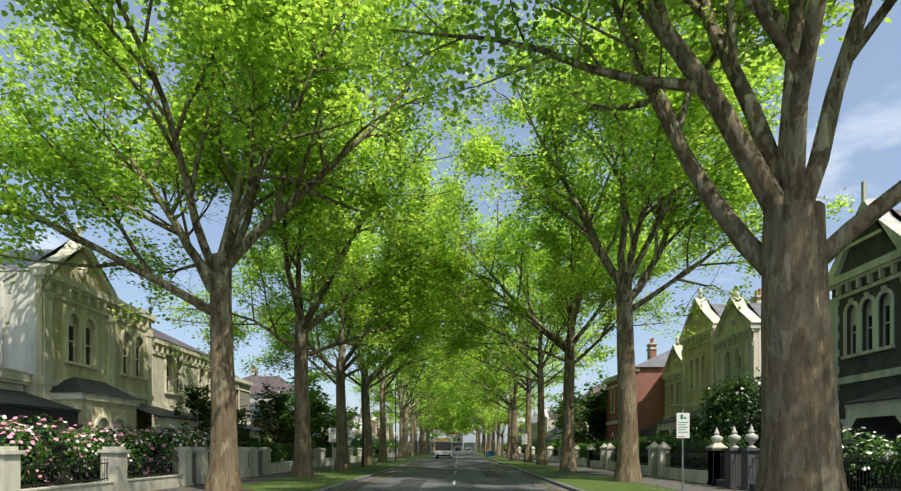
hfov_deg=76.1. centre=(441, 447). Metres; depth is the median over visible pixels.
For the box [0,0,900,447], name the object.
sky
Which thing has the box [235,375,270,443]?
house
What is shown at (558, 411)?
garden tree
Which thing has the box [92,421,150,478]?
rose bush
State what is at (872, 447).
white shrub
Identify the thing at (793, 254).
plane tree
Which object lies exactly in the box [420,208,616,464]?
plane tree
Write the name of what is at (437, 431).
plane tree
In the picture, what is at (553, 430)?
house
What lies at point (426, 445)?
plane tree
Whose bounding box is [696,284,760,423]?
house
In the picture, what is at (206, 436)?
rose bush
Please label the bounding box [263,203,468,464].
plane tree
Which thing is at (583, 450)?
hedge
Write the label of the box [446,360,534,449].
plane tree
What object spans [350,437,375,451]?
shrub
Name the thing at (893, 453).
white shrub
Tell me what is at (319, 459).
fence
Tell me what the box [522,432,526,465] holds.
parking sign
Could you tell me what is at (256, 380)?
house
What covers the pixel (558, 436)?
house
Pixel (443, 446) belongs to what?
bus
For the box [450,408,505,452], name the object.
plane tree
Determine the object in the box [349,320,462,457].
plane tree
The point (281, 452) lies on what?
hedge
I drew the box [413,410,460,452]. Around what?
plane tree
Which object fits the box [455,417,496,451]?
plane tree
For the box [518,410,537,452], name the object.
house
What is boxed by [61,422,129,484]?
rose bush
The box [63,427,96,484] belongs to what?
rose bush
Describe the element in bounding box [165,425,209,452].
rose bush
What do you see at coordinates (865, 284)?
house
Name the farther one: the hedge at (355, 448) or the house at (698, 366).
the hedge at (355, 448)
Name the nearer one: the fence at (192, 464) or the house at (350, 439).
the fence at (192, 464)
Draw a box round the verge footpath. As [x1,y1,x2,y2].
[153,453,745,490]
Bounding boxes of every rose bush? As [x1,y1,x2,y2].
[0,415,48,487]
[1,414,85,488]
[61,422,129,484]
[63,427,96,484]
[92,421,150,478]
[126,430,149,477]
[135,423,192,476]
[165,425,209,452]
[181,426,209,454]
[200,428,210,452]
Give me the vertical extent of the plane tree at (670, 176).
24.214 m
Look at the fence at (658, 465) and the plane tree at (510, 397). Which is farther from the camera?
the plane tree at (510, 397)
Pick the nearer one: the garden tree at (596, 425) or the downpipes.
the downpipes
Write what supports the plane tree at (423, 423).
on the ground
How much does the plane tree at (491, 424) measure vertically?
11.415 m
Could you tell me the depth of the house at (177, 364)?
36.25 m
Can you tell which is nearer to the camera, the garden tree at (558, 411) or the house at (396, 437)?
the garden tree at (558, 411)
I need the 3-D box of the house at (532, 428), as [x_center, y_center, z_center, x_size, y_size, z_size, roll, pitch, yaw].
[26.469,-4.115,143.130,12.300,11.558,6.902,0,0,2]
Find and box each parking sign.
[329,426,335,472]
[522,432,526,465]
[677,410,689,490]
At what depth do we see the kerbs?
28.83 m
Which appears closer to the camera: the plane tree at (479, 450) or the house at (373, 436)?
the house at (373, 436)
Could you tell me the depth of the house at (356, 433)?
99.24 m
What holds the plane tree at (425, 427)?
on the ground
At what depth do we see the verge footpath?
27.84 m
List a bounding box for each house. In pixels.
[0,224,199,482]
[0,367,82,488]
[151,327,250,444]
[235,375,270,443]
[242,366,325,446]
[250,391,294,443]
[313,418,353,445]
[347,417,373,441]
[349,407,378,440]
[353,418,377,439]
[378,416,396,441]
[393,432,398,441]
[517,419,521,440]
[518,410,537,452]
[531,406,551,440]
[531,418,537,439]
[544,406,556,439]
[545,426,556,440]
[546,395,579,444]
[574,385,606,429]
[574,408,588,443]
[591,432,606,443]
[604,338,670,440]
[641,336,682,438]
[655,288,760,437]
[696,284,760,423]
[829,181,900,490]
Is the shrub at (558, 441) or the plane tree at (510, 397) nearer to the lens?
the shrub at (558, 441)
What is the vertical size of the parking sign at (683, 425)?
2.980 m
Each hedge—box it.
[240,442,311,462]
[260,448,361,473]
[311,446,335,458]
[348,446,361,455]
[535,445,560,455]
[574,443,596,458]
[594,436,746,469]
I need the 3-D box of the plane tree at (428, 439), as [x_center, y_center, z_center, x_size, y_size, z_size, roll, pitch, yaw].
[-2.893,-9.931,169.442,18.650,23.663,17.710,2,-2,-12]
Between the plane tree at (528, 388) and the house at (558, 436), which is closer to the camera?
the plane tree at (528, 388)
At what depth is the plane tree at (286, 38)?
19.62 m
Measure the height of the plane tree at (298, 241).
21.729 m
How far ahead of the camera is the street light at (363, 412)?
46.50 m
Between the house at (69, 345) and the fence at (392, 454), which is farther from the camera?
the fence at (392, 454)
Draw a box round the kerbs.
[315,453,585,490]
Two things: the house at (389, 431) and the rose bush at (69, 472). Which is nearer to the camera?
the rose bush at (69, 472)
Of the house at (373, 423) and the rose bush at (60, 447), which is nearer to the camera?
the rose bush at (60, 447)
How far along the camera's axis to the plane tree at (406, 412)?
93.85 m
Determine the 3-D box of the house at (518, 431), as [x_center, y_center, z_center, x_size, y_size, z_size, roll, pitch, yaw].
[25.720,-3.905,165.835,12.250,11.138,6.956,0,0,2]
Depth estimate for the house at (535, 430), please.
136.50 m
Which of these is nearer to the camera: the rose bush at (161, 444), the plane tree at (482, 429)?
the rose bush at (161, 444)
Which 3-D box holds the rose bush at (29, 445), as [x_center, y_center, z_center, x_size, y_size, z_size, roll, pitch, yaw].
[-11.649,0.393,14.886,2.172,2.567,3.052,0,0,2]
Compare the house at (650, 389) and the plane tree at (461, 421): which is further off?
the plane tree at (461, 421)
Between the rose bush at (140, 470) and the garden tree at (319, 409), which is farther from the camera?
the garden tree at (319, 409)
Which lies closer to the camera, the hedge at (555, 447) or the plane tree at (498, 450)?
the hedge at (555, 447)
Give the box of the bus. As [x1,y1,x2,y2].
[432,436,453,458]
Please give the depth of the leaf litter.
29.89 m
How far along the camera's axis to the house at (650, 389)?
46.79 m
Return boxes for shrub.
[315,434,336,446]
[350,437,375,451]
[373,439,388,456]
[386,439,398,452]
[520,441,532,452]
[531,437,549,451]
[548,435,574,445]
[642,430,677,460]
[675,413,709,438]
[697,363,760,447]
[841,426,900,490]
[882,434,900,485]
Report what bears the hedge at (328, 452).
on the garden beds
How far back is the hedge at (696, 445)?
28.02 m
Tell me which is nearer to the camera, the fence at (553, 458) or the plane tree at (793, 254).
the plane tree at (793, 254)
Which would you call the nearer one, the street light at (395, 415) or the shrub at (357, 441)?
the street light at (395, 415)
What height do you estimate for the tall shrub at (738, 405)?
5.427 m
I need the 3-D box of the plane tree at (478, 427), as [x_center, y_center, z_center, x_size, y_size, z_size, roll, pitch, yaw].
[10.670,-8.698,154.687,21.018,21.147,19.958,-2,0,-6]
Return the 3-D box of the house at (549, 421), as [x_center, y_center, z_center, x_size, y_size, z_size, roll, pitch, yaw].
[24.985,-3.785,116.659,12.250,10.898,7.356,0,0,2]
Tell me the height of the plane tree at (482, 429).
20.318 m
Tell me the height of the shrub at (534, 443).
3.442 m
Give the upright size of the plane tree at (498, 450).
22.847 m
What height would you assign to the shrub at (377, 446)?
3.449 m
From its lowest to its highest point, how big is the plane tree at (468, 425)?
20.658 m
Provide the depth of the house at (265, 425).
56.04 m
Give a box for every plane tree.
[0,0,509,490]
[150,26,507,476]
[232,181,512,468]
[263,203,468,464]
[312,255,488,461]
[317,0,900,490]
[348,344,487,456]
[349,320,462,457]
[369,356,458,455]
[370,364,464,454]
[372,390,465,453]
[380,156,725,470]
[392,378,456,453]
[396,397,457,452]
[408,411,444,454]
[409,422,455,437]
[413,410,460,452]
[414,400,437,452]
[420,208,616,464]
[427,248,607,461]
[430,294,561,457]
[430,296,583,459]
[445,0,854,481]
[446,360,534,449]
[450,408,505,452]
[451,380,545,454]
[451,403,504,453]
[452,386,534,453]
[452,388,510,452]
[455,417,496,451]
[456,334,537,455]
[457,426,480,442]
[471,402,524,456]
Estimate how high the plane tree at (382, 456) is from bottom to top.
22.986 m
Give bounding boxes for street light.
[362,341,393,466]
[395,377,417,459]
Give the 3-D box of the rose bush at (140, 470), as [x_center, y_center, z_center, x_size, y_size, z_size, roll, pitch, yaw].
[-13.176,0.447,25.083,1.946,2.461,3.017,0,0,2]
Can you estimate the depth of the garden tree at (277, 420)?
44.93 m
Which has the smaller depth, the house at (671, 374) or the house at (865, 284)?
the house at (865, 284)
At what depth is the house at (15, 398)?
21.84 m
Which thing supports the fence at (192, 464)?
on the ground
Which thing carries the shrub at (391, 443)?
on the ground
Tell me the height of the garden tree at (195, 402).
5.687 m
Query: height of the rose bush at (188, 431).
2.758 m
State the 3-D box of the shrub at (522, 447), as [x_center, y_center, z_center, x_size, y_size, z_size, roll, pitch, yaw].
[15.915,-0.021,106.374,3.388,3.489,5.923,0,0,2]
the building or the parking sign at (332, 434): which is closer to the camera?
the parking sign at (332, 434)
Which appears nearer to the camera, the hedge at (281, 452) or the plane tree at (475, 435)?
the hedge at (281, 452)
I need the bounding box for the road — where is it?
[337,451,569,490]
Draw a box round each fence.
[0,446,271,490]
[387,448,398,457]
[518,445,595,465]
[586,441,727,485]
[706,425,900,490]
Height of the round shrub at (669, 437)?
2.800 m
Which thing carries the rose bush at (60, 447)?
on the garden beds
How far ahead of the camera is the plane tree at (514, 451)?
73.55 m
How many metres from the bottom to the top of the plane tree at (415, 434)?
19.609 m
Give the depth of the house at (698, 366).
38.98 m
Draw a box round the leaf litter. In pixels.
[155,458,746,490]
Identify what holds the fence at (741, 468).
on the ground
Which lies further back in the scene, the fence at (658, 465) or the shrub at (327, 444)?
the shrub at (327, 444)
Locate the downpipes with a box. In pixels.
[1,272,16,366]
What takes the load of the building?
on the ground
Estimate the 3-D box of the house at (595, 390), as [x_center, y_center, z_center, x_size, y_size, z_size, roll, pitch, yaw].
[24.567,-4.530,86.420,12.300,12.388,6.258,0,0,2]
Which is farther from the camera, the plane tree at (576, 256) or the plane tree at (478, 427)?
the plane tree at (478, 427)
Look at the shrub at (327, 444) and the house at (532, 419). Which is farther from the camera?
the house at (532, 419)
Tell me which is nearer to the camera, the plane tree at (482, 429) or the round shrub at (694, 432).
the round shrub at (694, 432)
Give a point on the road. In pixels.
(436, 476)
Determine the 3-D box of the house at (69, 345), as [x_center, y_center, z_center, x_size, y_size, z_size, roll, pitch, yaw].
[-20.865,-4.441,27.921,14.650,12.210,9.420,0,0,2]
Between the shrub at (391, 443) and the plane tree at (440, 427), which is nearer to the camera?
the shrub at (391, 443)
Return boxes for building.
[397,431,505,451]
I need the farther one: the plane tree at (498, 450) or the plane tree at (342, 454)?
the plane tree at (498, 450)
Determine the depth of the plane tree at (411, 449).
105.05 m
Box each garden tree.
[145,381,252,446]
[246,382,324,447]
[255,363,361,446]
[544,365,611,442]
[546,382,607,443]

